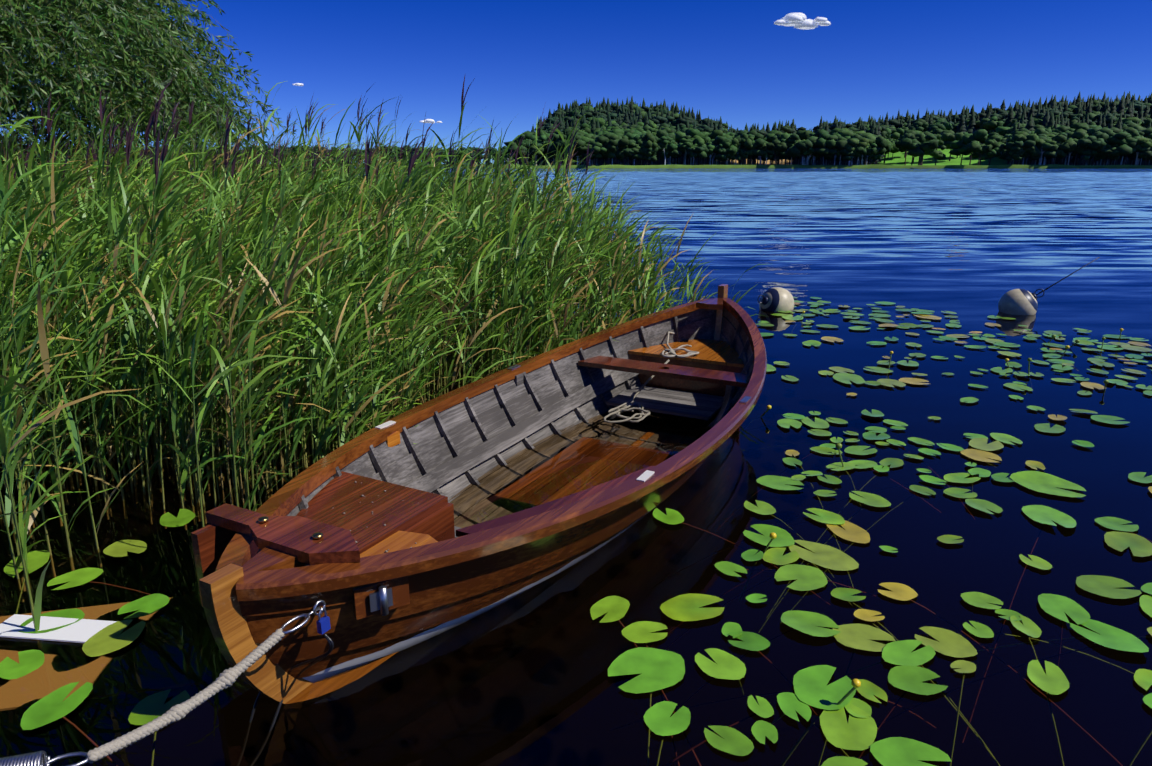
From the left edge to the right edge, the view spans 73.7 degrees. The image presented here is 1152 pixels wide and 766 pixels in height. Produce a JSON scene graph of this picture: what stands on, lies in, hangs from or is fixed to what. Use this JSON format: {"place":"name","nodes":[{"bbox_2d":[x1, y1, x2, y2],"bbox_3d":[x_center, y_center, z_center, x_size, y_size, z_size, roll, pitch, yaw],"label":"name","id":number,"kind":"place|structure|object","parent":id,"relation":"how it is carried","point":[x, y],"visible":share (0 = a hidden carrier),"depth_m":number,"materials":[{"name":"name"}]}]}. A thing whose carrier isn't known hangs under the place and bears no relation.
{"place":"outdoors","nodes":[
{"label":"outdoors","id":0,"kind":"place"},
{"bbox_2d":[0,0,295,170],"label":"willow tree","id":1,"kind":"object","parent":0,"point":[125,51],"depth_m":9.99,"materials":[{"name":"green plant"}]},
{"bbox_2d":[237,164,511,166],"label":"distant shore","id":2,"kind":"structure","parent":0,"point":[429,165],"depth_m":968.50,"materials":[{"name":"green plant"}]},
{"bbox_2d":[149,145,522,165],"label":"distant trees","id":3,"kind":"object","parent":2,"relation":"on","point":[503,148],"visible":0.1,"depth_m":952.60,"materials":[{"name":"green plant"}]},
{"bbox_2d":[419,119,441,122],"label":"cloud","id":4,"kind":"structure","parent":0,"point":[429,121],"depth_m":4894.65,"materials":[{"name":"white"}]},
{"bbox_2d":[0,167,1151,765],"bbox_3d":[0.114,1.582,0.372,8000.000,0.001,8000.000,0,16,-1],"label":"lake water","id":5,"kind":"structure","parent":0,"point":[522,679],"depth_m":3.49,"materials":[{"name":"blue liquid"}]},
{"bbox_2d":[0,614,116,642],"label":"sunken board with plate","id":6,"kind":"object","parent":5,"relation":"in","point":[82,631],"visible":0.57,"depth_m":2.78,"materials":[{"name":"white wood"}]},
{"bbox_2d":[0,122,182,164],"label":"willow thicket","id":7,"kind":"object","parent":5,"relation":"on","point":[64,139],"depth_m":13.02,"materials":[{"name":"green plant"}]},
{"bbox_2d":[0,77,777,631],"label":"reed bed","id":8,"kind":"object","parent":5,"relation":"in","point":[242,287],"visible":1,"depth_m":4.45,"materials":[{"name":"green plant"}]},
{"bbox_2d":[191,284,766,703],"bbox_3d":[0.076,0.263,4.189,1.588,0.990,4.694,8,18,27],"label":"rowing boat","id":9,"kind":"object","parent":5,"relation":"on","point":[371,545],"visible":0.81,"depth_m":2.96,"materials":[{"name":"brown wood"}]},
{"bbox_2d":[0,600,333,765],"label":"mooring rope","id":10,"kind":"object","parent":9,"relation":"attached to","point":[226,679],"visible":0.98,"depth_m":1.97,"materials":[{"name":"fabric fibre"},{"name":"stainless steel"}]},
{"bbox_2d":[0,297,1151,765],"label":"water lily pads","id":11,"kind":"object","parent":5,"relation":"on","point":[656,669],"visible":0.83,"depth_m":2.89,"materials":[{"name":"green plant"}]},
{"bbox_2d":[757,287,793,311],"bbox_3d":[2.349,-0.779,9.056,0.410,0.705,0.403,5,17,17],"label":"mooring buoy","id":12,"kind":"object","parent":5,"relation":"in","point":[771,299],"visible":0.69,"depth_m":8.86,"materials":[{"name":"white plastic"}]},
{"bbox_2d":[760,311,1123,704],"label":"water lily buds","id":13,"kind":"object","parent":5,"relation":"in","point":[855,683],"visible":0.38,"depth_m":4.28,"materials":[{"name":"yellow"}]},
{"bbox_2d":[998,257,1099,314],"bbox_3d":[5.311,-1.061,8.675,1.180,0.400,0.400,-37,-2,28],"label":"mooring buoy","id":14,"kind":"object","parent":5,"relation":"in","point":[1019,301],"visible":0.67,"depth_m":8.68,"materials":[{"name":"white plastic"}]},
{"bbox_2d":[0,0,1151,163],"label":"sky","id":15,"kind":"structure","parent":0,"point":[730,60],"materials":[{"name":"blue"}]},
{"bbox_2d":[774,12,830,29],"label":"cloud","id":16,"kind":"structure","parent":0,"point":[798,20],"depth_m":4790.69,"materials":[{"name":"white"}]},
{"bbox_2d":[502,164,1151,168],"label":"shoreline","id":17,"kind":"structure","parent":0,"point":[885,166],"depth_m":481.05,"materials":[{"name":"green plant"}]},
{"bbox_2d":[537,148,1151,165],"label":"shore terrain","id":18,"kind":"structure","parent":0,"point":[898,158],"depth_m":531.46,"materials":[{"name":"green plant"}]},
{"bbox_2d":[504,91,1151,165],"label":"forest","id":19,"kind":"object","parent":18,"relation":"on","point":[1104,130],"visible":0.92,"depth_m":494.71,"materials":[{"name":"green plant"}]}
]}

